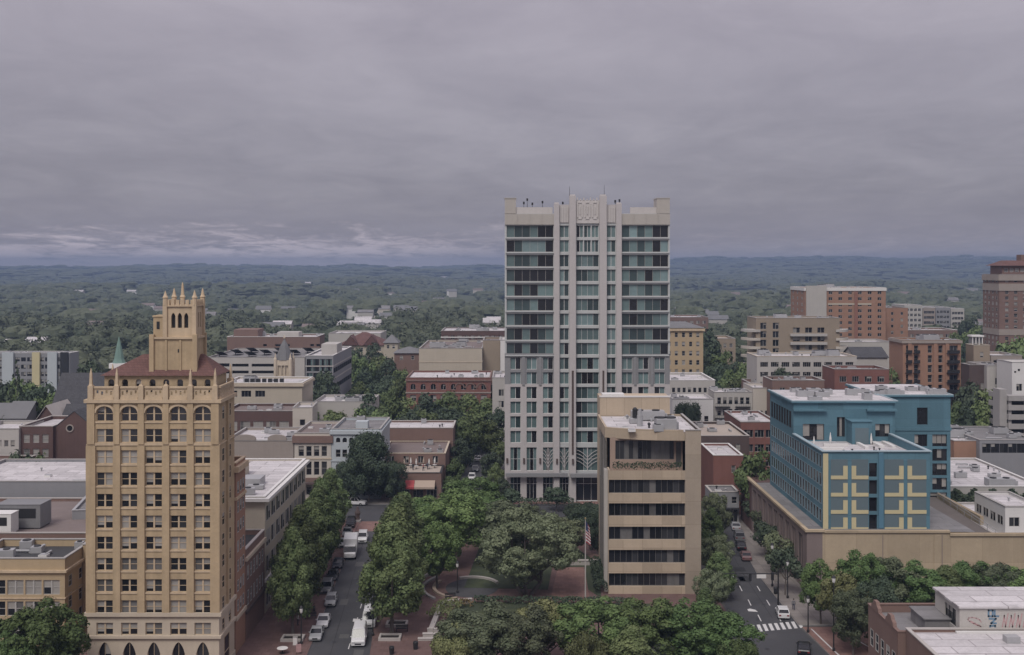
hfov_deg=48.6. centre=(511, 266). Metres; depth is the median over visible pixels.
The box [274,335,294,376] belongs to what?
stone church tower
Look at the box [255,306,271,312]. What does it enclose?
house
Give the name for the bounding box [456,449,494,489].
road
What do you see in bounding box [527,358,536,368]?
window
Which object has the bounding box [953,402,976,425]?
tree
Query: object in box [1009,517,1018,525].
window
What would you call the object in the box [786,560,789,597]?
street lamp
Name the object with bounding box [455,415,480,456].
tree
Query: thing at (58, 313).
forest
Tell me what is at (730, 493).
grey shopfront
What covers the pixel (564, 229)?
window
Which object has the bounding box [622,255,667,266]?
window
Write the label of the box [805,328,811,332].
window
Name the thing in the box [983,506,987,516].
window
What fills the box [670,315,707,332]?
brown far block
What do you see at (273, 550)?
window
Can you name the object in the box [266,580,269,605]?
window
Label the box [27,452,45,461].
tree
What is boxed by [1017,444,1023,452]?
window
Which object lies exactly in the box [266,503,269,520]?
window
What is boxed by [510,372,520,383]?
window
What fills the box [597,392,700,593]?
office building
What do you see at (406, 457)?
window
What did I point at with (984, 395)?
tree
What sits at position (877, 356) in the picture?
grey roofed house
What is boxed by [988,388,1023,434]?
open parking garage
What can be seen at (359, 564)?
road patch
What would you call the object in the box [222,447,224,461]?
window
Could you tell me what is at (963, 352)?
tree
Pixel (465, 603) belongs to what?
shrubbery
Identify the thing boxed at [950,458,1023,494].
white roof hall
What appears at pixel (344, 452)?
window
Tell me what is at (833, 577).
street lamp
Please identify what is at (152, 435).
window
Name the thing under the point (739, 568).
road patch
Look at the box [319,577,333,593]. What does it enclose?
sport utility car
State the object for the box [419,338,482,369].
beige blank building
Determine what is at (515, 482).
window
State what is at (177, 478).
window
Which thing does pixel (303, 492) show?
window
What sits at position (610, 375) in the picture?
window
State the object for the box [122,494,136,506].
window
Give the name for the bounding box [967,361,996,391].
pale porch house
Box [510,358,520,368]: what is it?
window
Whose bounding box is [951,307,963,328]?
apartments
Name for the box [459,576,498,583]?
fountain rim
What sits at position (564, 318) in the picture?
window
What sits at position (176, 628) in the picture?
window
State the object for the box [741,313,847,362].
condominium
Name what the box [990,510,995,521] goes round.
window
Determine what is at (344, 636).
road patch
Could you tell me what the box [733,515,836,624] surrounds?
pavement
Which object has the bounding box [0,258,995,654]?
ground
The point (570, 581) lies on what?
brick court
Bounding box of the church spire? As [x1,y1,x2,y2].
[109,337,125,369]
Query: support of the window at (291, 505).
in the white office at (275, 494)
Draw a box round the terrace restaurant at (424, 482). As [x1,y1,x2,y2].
[381,465,443,498]
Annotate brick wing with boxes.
[19,415,67,458]
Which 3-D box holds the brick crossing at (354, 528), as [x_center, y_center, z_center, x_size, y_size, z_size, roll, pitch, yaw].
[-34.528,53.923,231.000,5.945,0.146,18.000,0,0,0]
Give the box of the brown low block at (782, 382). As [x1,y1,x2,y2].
[763,376,823,415]
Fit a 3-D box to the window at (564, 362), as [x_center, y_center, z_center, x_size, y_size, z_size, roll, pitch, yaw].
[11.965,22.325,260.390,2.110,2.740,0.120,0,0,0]
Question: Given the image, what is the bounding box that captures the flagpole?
[585,517,590,596]
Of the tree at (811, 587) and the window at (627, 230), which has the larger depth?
the window at (627, 230)
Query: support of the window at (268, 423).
in the red brick block at (263, 414)
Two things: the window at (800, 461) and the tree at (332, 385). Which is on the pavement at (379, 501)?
the tree at (332, 385)
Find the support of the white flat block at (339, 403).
on the ground at (470, 298)
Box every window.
[0,580,4,593]
[0,601,4,615]
[8,580,23,593]
[8,601,23,615]
[24,434,29,442]
[24,449,29,454]
[26,580,41,593]
[26,601,41,611]
[33,434,38,442]
[33,449,38,456]
[43,434,47,442]
[43,449,47,456]
[44,580,59,593]
[66,424,73,431]
[69,574,71,585]
[69,592,71,607]
[79,567,81,578]
[79,584,81,599]
[97,406,112,420]
[97,429,112,441]
[97,450,112,463]
[97,472,112,484]
[97,494,112,506]
[97,515,112,527]
[97,537,112,548]
[97,558,112,569]
[97,579,112,591]
[97,600,112,611]
[97,623,112,634]
[108,379,113,392]
[122,379,127,392]
[122,406,136,420]
[122,429,136,441]
[122,450,136,463]
[122,472,136,484]
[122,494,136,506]
[122,515,136,527]
[122,537,136,548]
[122,558,136,569]
[122,579,136,591]
[122,600,136,611]
[122,623,136,634]
[136,379,140,392]
[146,406,161,420]
[146,429,161,441]
[146,450,161,463]
[146,472,161,484]
[146,494,161,506]
[146,515,161,527]
[146,537,161,548]
[146,558,161,569]
[146,579,161,591]
[146,600,161,611]
[146,623,161,634]
[150,379,155,392]
[163,379,169,392]
[171,406,186,420]
[171,429,186,441]
[171,450,185,463]
[171,472,185,484]
[171,494,185,506]
[171,515,185,527]
[171,537,185,548]
[171,558,185,569]
[171,579,185,591]
[171,600,185,611]
[171,623,186,634]
[177,379,182,392]
[192,379,196,392]
[195,406,210,420]
[195,429,210,441]
[195,450,209,463]
[195,472,209,484]
[195,494,209,506]
[195,515,209,527]
[195,537,209,548]
[195,558,209,569]
[195,579,209,591]
[195,600,209,611]
[195,623,210,634]
[205,379,210,392]
[222,405,224,419]
[222,426,224,440]
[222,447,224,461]
[222,469,224,482]
[222,490,224,504]
[222,511,224,525]
[222,532,224,546]
[222,553,224,566]
[222,574,224,588]
[222,594,224,607]
[222,616,224,630]
[224,631,229,654]
[233,364,248,365]
[233,371,248,372]
[234,421,236,430]
[240,421,249,429]
[242,391,250,396]
[252,364,273,365]
[252,371,273,372]
[253,421,262,426]
[255,391,264,396]
[266,421,275,426]
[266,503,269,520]
[266,527,269,546]
[266,552,269,572]
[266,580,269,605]
[271,498,274,515]
[271,522,274,540]
[271,546,274,563]
[276,493,279,510]
[276,516,279,535]
[279,421,288,426]
[281,489,283,505]
[281,512,283,529]
[285,484,288,501]
[285,506,288,524]
[290,480,292,495]
[290,502,292,518]
[294,476,296,491]
[298,473,300,487]
[299,446,303,455]
[300,419,304,425]
[302,469,304,483]
[302,489,304,503]
[306,446,311,455]
[306,461,311,474]
[306,485,311,494]
[307,359,312,370]
[313,359,318,370]
[314,446,318,455]
[314,461,318,474]
[320,359,325,370]
[322,446,326,455]
[322,461,326,474]
[326,359,331,370]
[336,450,340,456]
[342,450,346,456]
[403,456,408,462]
[410,395,415,400]
[413,489,422,497]
[418,456,422,462]
[427,487,436,497]
[499,389,503,395]
[499,401,503,406]
[507,225,552,236]
[507,240,552,251]
[507,255,552,266]
[507,269,552,280]
[507,284,552,295]
[507,299,552,310]
[507,314,552,324]
[507,328,552,339]
[507,343,552,352]
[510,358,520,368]
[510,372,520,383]
[510,387,520,398]
[510,402,520,412]
[510,416,520,427]
[510,431,520,442]
[510,447,520,470]
[510,477,520,495]
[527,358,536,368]
[527,372,536,383]
[527,387,536,398]
[527,402,536,412]
[527,416,536,427]
[527,431,536,442]
[527,447,536,470]
[527,477,536,500]
[543,358,552,368]
[543,372,552,383]
[543,387,552,398]
[543,402,552,412]
[543,416,552,427]
[543,431,552,442]
[543,447,552,470]
[543,477,552,500]
[560,225,568,236]
[560,240,568,251]
[560,255,568,266]
[560,269,568,280]
[560,284,568,295]
[560,299,568,310]
[560,314,568,324]
[560,328,568,339]
[560,343,568,354]
[560,358,568,368]
[560,372,568,383]
[560,387,568,398]
[560,402,568,412]
[560,416,568,427]
[560,431,568,442]
[560,447,568,470]
[560,477,568,497]
[576,225,582,236]
[576,255,598,266]
[576,269,598,280]
[576,284,598,295]
[576,299,598,310]
[576,314,598,324]
[576,328,598,339]
[576,343,598,354]
[576,358,598,368]
[576,372,598,383]
[576,387,598,398]
[576,402,596,412]
[576,416,596,427]
[576,431,596,442]
[576,447,596,470]
[576,478,596,500]
[584,225,590,236]
[600,430,600,557]
[601,432,601,559]
[602,434,602,564]
[603,436,603,567]
[604,438,604,467]
[607,225,614,236]
[607,240,614,251]
[607,255,614,266]
[607,269,614,280]
[607,284,614,295]
[607,299,614,310]
[607,314,614,324]
[607,328,614,339]
[607,343,614,354]
[607,358,614,368]
[607,372,614,383]
[607,387,614,391]
[609,480,684,492]
[609,503,684,515]
[609,527,684,538]
[609,550,684,562]
[609,573,684,585]
[615,440,673,458]
[622,225,667,236]
[622,240,667,251]
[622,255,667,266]
[622,269,667,280]
[622,284,667,295]
[622,299,667,310]
[622,314,667,324]
[622,328,667,339]
[622,343,667,353]
[622,358,631,368]
[622,372,631,383]
[638,358,647,368]
[638,372,647,383]
[655,358,664,368]
[655,372,664,383]
[676,442,680,466]
[728,510,737,521]
[731,465,734,472]
[732,497,736,502]
[744,430,752,436]
[749,444,752,451]
[755,430,763,436]
[755,444,763,451]
[760,323,765,328]
[760,331,765,337]
[760,340,765,345]
[760,362,767,366]
[760,372,767,376]
[766,444,769,451]
[771,362,778,366]
[771,401,772,416]
[773,323,778,328]
[773,331,778,337]
[773,340,778,345]
[774,403,775,418]
[776,404,777,419]
[779,405,780,421]
[781,406,782,422]
[782,362,788,366]
[784,408,785,424]
[786,409,787,425]
[789,410,790,427]
[792,362,799,366]
[792,372,799,375]
[793,291,802,315]
[793,328,799,332]
[793,336,799,340]
[793,345,799,349]
[799,442,801,454]
[799,458,801,471]
[799,475,801,488]
[799,492,801,505]
[803,362,810,366]
[803,372,810,375]
[803,424,823,439]
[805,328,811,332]
[805,336,811,340]
[805,345,811,349]
[807,447,809,459]
[807,464,809,476]
[807,481,809,494]
[807,498,809,511]
[810,448,812,461]
[810,466,812,479]
[810,483,812,496]
[810,501,812,514]
[813,450,815,463]
[813,468,815,481]
[813,485,815,498]
[813,503,815,516]
[814,362,820,366]
[814,372,820,376]
[816,452,818,465]
[816,470,818,483]
[816,488,818,501]
[816,505,818,519]
[817,328,823,332]
[817,336,823,340]
[817,345,823,349]
[819,454,821,467]
[819,472,821,485]
[819,490,821,503]
[819,508,821,521]
[837,417,844,436]
[839,376,845,381]
[852,376,858,381]
[865,376,871,381]
[869,463,875,476]
[869,480,875,493]
[869,497,875,510]
[869,515,875,527]
[870,628,872,646]
[875,424,888,436]
[875,633,878,652]
[877,376,883,381]
[881,639,883,654]
[886,644,889,654]
[914,434,945,497]
[917,408,926,423]
[928,345,931,352]
[928,355,931,362]
[932,434,945,445]
[932,449,945,460]
[932,463,945,474]
[938,345,941,352]
[938,355,941,362]
[946,603,955,625]
[949,345,956,349]
[949,355,956,359]
[949,365,956,369]
[949,375,956,379]
[949,385,956,389]
[976,503,981,513]
[982,444,990,452]
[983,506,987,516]
[985,280,996,344]
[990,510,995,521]
[991,444,998,452]
[997,513,1002,524]
[1000,444,1007,452]
[1008,444,1016,452]
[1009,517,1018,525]
[1016,384,1021,390]
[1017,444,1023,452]
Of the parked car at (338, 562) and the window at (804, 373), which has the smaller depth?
the parked car at (338, 562)
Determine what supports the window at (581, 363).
in the hotel tower at (587, 300)
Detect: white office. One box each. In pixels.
[245,458,309,613]
[974,491,1023,532]
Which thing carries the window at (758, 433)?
in the brick loft at (754, 425)
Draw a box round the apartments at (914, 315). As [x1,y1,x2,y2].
[892,304,921,327]
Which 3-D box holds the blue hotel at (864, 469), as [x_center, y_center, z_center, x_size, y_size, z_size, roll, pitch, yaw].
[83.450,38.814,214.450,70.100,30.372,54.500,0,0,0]
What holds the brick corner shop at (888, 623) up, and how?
on the ground at (470, 298)
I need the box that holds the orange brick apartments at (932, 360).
[888,334,962,410]
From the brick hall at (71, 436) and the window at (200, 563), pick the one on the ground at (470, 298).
the brick hall at (71, 436)
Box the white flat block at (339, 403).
[314,394,378,420]
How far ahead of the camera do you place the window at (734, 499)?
238.20 m
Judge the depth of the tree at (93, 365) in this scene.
359.87 m
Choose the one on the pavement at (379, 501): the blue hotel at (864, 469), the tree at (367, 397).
the tree at (367, 397)
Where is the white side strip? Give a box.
[500,337,504,370]
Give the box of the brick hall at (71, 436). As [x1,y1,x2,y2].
[55,407,86,458]
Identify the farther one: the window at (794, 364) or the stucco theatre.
the window at (794, 364)
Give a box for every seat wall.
[423,576,435,599]
[432,580,457,598]
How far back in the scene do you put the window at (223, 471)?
151.41 m
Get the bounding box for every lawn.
[446,602,650,624]
[464,545,551,589]
[555,547,600,596]
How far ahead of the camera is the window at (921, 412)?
220.30 m
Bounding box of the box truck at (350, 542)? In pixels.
[343,532,357,558]
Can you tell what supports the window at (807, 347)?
in the condominium
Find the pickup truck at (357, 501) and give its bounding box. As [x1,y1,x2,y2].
[346,497,366,505]
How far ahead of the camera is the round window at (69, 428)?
244.80 m
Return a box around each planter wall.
[428,602,442,631]
[444,598,471,605]
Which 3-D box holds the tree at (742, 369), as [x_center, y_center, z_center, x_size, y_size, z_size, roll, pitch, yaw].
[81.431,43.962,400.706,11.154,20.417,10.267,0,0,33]
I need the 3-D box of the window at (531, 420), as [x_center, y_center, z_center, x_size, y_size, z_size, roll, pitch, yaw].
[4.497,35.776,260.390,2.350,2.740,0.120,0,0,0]
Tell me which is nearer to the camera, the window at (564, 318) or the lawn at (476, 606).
the lawn at (476, 606)
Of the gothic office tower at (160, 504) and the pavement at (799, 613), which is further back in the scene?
the pavement at (799, 613)
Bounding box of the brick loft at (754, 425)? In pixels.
[724,410,769,469]
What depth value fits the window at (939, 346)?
345.56 m
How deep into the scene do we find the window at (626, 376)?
260.40 m
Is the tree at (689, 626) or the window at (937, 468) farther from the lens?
the window at (937, 468)
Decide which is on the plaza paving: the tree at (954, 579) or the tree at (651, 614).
the tree at (651, 614)
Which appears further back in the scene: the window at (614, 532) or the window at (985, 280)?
the window at (985, 280)
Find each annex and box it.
[82,542,86,632]
[701,443,743,514]
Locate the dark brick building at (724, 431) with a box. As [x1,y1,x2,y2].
[692,419,749,456]
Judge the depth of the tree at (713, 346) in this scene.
424.24 m
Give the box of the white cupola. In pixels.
[967,335,983,344]
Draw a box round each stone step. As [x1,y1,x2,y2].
[418,637,433,640]
[422,632,436,636]
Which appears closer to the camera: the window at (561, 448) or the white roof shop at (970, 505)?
the white roof shop at (970, 505)
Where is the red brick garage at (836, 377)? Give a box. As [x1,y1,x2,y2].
[822,365,888,389]
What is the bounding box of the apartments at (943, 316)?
[924,306,950,327]
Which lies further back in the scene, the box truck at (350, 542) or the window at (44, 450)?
the window at (44, 450)
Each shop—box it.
[0,455,35,459]
[0,459,85,496]
[0,497,85,538]
[72,496,85,519]
[245,529,266,640]
[670,372,714,394]
[867,600,951,654]
[957,502,997,532]
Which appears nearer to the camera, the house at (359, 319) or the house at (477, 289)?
the house at (359, 319)
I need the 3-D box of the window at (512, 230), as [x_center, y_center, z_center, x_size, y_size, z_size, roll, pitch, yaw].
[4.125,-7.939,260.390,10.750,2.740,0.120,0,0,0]
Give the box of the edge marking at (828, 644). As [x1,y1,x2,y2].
[811,629,867,654]
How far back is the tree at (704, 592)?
165.55 m
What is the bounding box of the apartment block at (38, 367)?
[0,350,78,393]
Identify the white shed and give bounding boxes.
[329,330,386,341]
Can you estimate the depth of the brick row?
560.00 m
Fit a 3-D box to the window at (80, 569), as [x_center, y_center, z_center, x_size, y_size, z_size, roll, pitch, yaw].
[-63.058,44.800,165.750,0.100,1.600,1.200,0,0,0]
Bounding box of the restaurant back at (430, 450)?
[385,439,449,489]
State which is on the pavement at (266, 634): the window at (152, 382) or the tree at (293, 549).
the tree at (293, 549)
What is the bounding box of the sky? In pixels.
[0,0,1023,266]
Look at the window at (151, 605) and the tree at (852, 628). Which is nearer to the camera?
the window at (151, 605)
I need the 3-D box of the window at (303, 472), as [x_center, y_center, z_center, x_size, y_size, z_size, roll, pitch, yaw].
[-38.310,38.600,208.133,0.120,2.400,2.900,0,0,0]
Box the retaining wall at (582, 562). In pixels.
[546,559,596,564]
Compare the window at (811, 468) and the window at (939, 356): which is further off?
the window at (939, 356)
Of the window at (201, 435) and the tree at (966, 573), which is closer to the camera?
the window at (201, 435)
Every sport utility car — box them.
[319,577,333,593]
[345,516,355,527]
[358,529,367,542]
[733,530,744,540]
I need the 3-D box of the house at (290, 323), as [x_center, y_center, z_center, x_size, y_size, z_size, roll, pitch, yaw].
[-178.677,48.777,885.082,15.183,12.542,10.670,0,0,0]
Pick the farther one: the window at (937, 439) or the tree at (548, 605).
the window at (937, 439)
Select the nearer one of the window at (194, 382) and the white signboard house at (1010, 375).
the window at (194, 382)
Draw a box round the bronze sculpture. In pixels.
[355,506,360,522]
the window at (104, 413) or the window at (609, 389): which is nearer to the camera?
the window at (104, 413)
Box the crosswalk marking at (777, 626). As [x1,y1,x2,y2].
[752,622,802,630]
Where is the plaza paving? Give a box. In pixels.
[370,523,725,654]
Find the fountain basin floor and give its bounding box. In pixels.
[446,579,497,596]
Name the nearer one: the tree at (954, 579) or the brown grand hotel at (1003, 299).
the tree at (954, 579)
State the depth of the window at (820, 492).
191.77 m
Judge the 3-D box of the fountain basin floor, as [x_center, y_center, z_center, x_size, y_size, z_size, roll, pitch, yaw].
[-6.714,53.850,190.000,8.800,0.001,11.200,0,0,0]
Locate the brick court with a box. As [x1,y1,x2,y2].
[551,567,588,598]
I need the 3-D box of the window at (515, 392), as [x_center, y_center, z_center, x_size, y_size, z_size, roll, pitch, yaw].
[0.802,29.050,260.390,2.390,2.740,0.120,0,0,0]
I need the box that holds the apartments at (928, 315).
[922,306,934,325]
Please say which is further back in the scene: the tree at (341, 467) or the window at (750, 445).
the window at (750, 445)
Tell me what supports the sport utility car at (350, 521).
on the brick crossing at (354, 528)
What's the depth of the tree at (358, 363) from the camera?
451.24 m
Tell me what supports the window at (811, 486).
in the blue hotel at (864, 469)
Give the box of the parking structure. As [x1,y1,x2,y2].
[209,348,320,380]
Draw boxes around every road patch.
[339,599,348,604]
[339,634,349,637]
[353,650,363,654]
[355,562,364,565]
[733,567,745,570]
[737,576,750,581]
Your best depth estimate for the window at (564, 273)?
260.40 m
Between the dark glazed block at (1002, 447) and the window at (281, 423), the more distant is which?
the window at (281, 423)
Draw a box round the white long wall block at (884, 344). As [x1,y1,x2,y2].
[840,339,888,367]
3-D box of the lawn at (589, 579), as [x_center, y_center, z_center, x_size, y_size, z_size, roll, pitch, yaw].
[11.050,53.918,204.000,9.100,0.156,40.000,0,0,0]
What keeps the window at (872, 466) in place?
in the blue hotel at (864, 469)
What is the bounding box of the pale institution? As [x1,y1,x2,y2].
[746,349,856,382]
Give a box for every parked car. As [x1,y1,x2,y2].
[309,625,323,640]
[316,613,330,626]
[326,569,338,579]
[332,557,343,567]
[342,527,352,535]
[471,465,478,471]
[474,455,480,460]
[730,522,740,529]
[735,541,746,549]
[740,551,751,559]
[796,641,811,654]
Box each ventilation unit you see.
[0,499,51,528]
[0,510,18,531]
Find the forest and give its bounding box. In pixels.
[0,255,1015,372]
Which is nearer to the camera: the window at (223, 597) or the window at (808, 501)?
the window at (223, 597)
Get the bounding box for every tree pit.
[280,634,304,641]
[378,633,401,640]
[385,620,407,626]
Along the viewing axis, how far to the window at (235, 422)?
300.16 m
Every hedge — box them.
[474,594,630,604]
[588,555,607,591]
[950,488,1023,501]
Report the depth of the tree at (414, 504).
207.97 m
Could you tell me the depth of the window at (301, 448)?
263.28 m
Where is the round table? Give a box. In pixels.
[277,646,287,653]
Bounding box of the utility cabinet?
[293,636,297,644]
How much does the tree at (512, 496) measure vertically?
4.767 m
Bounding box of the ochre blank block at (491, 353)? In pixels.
[483,337,499,371]
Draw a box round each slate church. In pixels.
[52,373,103,403]
[62,404,86,414]
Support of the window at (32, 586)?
in the brick office at (33, 571)
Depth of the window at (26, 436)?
244.15 m
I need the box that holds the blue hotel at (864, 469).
[741,384,1023,588]
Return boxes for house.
[0,403,11,419]
[0,420,43,454]
[3,401,38,419]
[26,337,48,341]
[36,399,70,419]
[142,303,155,309]
[153,306,162,310]
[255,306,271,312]
[263,322,284,326]
[273,321,293,328]
[281,306,295,308]
[292,402,317,426]
[292,421,338,497]
[329,415,390,498]
[344,322,365,324]
[347,306,357,318]
[354,317,371,321]
[357,310,374,317]
[363,319,382,328]
[374,305,390,317]
[379,313,391,318]
[383,335,400,364]
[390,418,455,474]
[399,306,417,311]
[449,289,456,296]
[473,288,482,292]
[483,318,498,325]
[492,371,504,443]
[705,311,718,314]
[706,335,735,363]
[707,315,728,324]
[708,386,751,420]
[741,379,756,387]
[743,383,766,414]
[843,347,888,367]
[947,297,958,301]
[961,363,985,400]
[966,344,989,362]
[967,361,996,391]
[990,351,1022,362]
[996,359,1023,394]
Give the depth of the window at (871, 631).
147.86 m
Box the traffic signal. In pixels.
[724,570,778,604]
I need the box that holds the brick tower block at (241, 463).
[234,456,248,653]
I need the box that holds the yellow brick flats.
[670,321,704,372]
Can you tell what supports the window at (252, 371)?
in the parking structure
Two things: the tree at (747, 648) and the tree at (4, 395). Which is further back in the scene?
the tree at (4, 395)
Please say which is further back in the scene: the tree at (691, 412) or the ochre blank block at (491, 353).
the ochre blank block at (491, 353)
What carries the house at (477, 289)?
on the ground at (470, 298)
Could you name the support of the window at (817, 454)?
in the blue hotel at (864, 469)
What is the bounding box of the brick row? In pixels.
[908,327,956,337]
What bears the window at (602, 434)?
in the office building at (650, 531)
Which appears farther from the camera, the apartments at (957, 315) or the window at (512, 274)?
the apartments at (957, 315)
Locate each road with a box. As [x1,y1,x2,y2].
[307,520,377,654]
[344,504,596,519]
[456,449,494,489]
[652,629,827,654]
[701,500,800,628]
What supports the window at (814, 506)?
in the blue hotel at (864, 469)
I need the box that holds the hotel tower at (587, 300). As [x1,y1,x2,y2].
[504,187,669,501]
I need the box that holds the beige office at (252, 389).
[226,375,313,404]
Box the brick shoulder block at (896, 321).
[886,305,907,340]
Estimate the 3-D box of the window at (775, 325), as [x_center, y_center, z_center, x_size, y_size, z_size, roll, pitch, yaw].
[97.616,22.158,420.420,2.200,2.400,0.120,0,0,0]
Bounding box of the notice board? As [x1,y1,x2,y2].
[296,644,300,654]
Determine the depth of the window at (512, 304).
260.40 m
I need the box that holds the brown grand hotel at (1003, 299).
[982,255,1023,350]
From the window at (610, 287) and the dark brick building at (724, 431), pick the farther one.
the dark brick building at (724, 431)
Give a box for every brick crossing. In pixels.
[338,522,358,536]
[356,521,378,530]
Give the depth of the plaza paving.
182.26 m
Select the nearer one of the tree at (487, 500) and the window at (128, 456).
the window at (128, 456)
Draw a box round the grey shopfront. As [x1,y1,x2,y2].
[705,485,739,521]
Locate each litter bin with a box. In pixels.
[389,646,393,654]
[413,641,417,649]
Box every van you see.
[350,620,367,645]
[361,604,376,626]
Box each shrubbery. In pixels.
[425,597,462,618]
[454,598,473,606]
[518,497,573,504]
[612,461,681,469]
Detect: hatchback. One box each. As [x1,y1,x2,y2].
[324,592,337,605]
[468,472,475,479]
[775,605,789,617]
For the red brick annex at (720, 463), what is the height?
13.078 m
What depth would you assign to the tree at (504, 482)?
255.24 m
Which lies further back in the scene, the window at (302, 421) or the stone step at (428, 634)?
the window at (302, 421)
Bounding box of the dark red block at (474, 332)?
[441,324,504,339]
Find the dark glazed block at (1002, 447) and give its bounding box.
[950,424,1023,476]
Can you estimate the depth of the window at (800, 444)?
205.09 m
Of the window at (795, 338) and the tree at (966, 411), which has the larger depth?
the window at (795, 338)
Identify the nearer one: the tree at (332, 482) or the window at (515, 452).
the tree at (332, 482)
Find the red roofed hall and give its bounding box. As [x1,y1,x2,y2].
[342,332,385,382]
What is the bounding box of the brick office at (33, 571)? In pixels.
[0,538,85,640]
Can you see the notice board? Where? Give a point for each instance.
(298, 647)
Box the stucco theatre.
[234,427,300,457]
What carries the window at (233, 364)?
in the parking structure
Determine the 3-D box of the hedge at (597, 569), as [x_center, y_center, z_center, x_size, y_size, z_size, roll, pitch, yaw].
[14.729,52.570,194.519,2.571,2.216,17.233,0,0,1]
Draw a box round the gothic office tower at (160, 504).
[84,282,236,654]
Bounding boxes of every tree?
[0,379,19,402]
[0,393,41,419]
[0,595,92,654]
[0,628,38,654]
[7,378,47,399]
[8,359,23,402]
[8,449,33,458]
[25,380,55,400]
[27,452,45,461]
[34,392,55,411]
[76,361,92,372]
[82,358,101,372]
[265,526,313,633]
[268,504,326,610]
[300,497,334,577]
[304,484,342,560]
[311,476,343,531]
[313,370,334,401]
[317,369,340,397]
[318,409,336,420]
[320,414,332,420]
[323,472,345,528]
[326,467,351,516]
[327,410,347,420]
[336,461,369,498]
[342,428,392,502]
[347,381,369,393]
[351,367,377,392]
[352,346,367,373]
[352,354,377,387]
[352,408,371,416]
[355,390,379,415]
[356,519,425,632]
[364,342,385,373]
[364,502,429,612]
[365,354,389,383]
[366,496,429,564]
[370,376,393,405]
[371,410,400,419]
[373,396,408,419]
[374,460,408,502]
[374,492,424,528]
[375,356,396,383]
[378,386,399,416]
[380,491,418,523]
[389,378,405,401]
[392,367,408,397]
[393,397,417,412]
[395,409,420,419]
[409,392,439,413]
[412,495,450,505]
[413,497,430,512]
[413,519,463,587]
[415,409,444,419]
[415,487,486,563]
[429,622,482,654]
[432,406,469,422]
[433,599,530,654]
[434,391,468,413]
[439,476,505,502]
[442,476,457,492]
[446,457,465,479]
[450,437,474,473]
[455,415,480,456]
[459,393,484,412]
[459,434,479,466]
[462,410,489,447]
[466,496,503,525]
[469,397,491,421]
[472,498,533,536]
[474,506,582,595]
[476,420,504,453]
[479,450,502,476]
[485,407,504,442]
[486,603,564,654]
[487,462,504,482]
[491,441,504,466]
[496,477,510,494]
[503,488,522,502]
[516,597,574,654]
[524,505,547,521]
[541,516,584,556]
[543,487,568,510]
[552,595,633,654]
[562,502,583,520]
[564,628,612,654]
[567,500,598,534]
[583,510,598,554]
[607,624,659,654]
[608,595,683,654]
[655,596,735,654]
[673,400,701,420]
[690,587,719,623]
[691,568,730,603]
[691,610,767,654]
[700,551,736,592]
[701,492,733,533]
[701,506,725,546]
[701,534,735,571]
[703,327,722,357]
[703,336,722,371]
[703,349,736,370]
[703,361,725,383]
[716,637,758,654]
[717,359,745,380]
[718,369,737,387]
[726,375,745,387]
[733,447,769,498]
[734,362,746,379]
[741,500,749,517]
[748,509,764,531]
[750,520,776,548]
[762,530,793,574]
[765,546,803,594]
[772,365,792,375]
[797,559,839,623]
[815,571,872,641]
[830,587,872,654]
[835,548,895,587]
[856,573,902,616]
[860,556,924,602]
[888,367,899,383]
[888,558,949,602]
[923,564,965,602]
[949,332,964,362]
[950,379,986,410]
[950,400,963,424]
[952,560,1002,586]
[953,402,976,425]
[957,315,982,335]
[959,329,979,357]
[961,331,981,362]
[963,398,991,425]
[967,325,982,334]
[972,562,1023,586]
[974,387,996,405]
[976,405,991,425]
[995,339,1018,352]
[996,335,1021,352]
[1003,566,1023,586]
[1008,337,1023,358]
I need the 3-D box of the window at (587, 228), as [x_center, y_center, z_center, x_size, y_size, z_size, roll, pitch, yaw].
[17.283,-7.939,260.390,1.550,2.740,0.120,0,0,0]
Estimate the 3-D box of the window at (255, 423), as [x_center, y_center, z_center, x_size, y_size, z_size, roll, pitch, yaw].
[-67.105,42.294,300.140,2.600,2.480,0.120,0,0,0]
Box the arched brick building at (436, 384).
[405,370,492,413]
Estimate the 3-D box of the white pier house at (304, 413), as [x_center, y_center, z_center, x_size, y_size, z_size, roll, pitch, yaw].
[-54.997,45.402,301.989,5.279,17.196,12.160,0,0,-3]
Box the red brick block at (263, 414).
[234,403,295,433]
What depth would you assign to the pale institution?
345.25 m
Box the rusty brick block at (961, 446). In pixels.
[950,428,975,457]
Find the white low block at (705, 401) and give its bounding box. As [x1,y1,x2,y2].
[670,393,712,420]
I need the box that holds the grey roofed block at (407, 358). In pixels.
[394,347,418,374]
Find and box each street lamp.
[299,605,302,643]
[371,603,374,635]
[456,561,458,592]
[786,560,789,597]
[806,595,809,632]
[831,575,835,650]
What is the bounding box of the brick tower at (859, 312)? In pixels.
[790,284,886,339]
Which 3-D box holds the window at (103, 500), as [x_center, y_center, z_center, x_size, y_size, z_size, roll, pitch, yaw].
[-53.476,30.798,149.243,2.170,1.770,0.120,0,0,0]
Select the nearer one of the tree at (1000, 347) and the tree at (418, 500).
the tree at (418, 500)
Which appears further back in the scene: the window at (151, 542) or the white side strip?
the white side strip
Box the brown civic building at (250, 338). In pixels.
[227,328,324,350]
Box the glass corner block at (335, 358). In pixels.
[305,342,351,393]
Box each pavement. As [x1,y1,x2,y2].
[80,523,358,654]
[361,474,453,503]
[513,501,597,503]
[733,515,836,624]
[802,627,867,654]
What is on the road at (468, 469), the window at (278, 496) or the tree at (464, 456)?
the tree at (464, 456)
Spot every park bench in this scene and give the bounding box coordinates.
[396,624,407,631]
[445,592,455,597]
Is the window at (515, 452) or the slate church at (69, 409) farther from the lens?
the slate church at (69, 409)
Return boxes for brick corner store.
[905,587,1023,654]

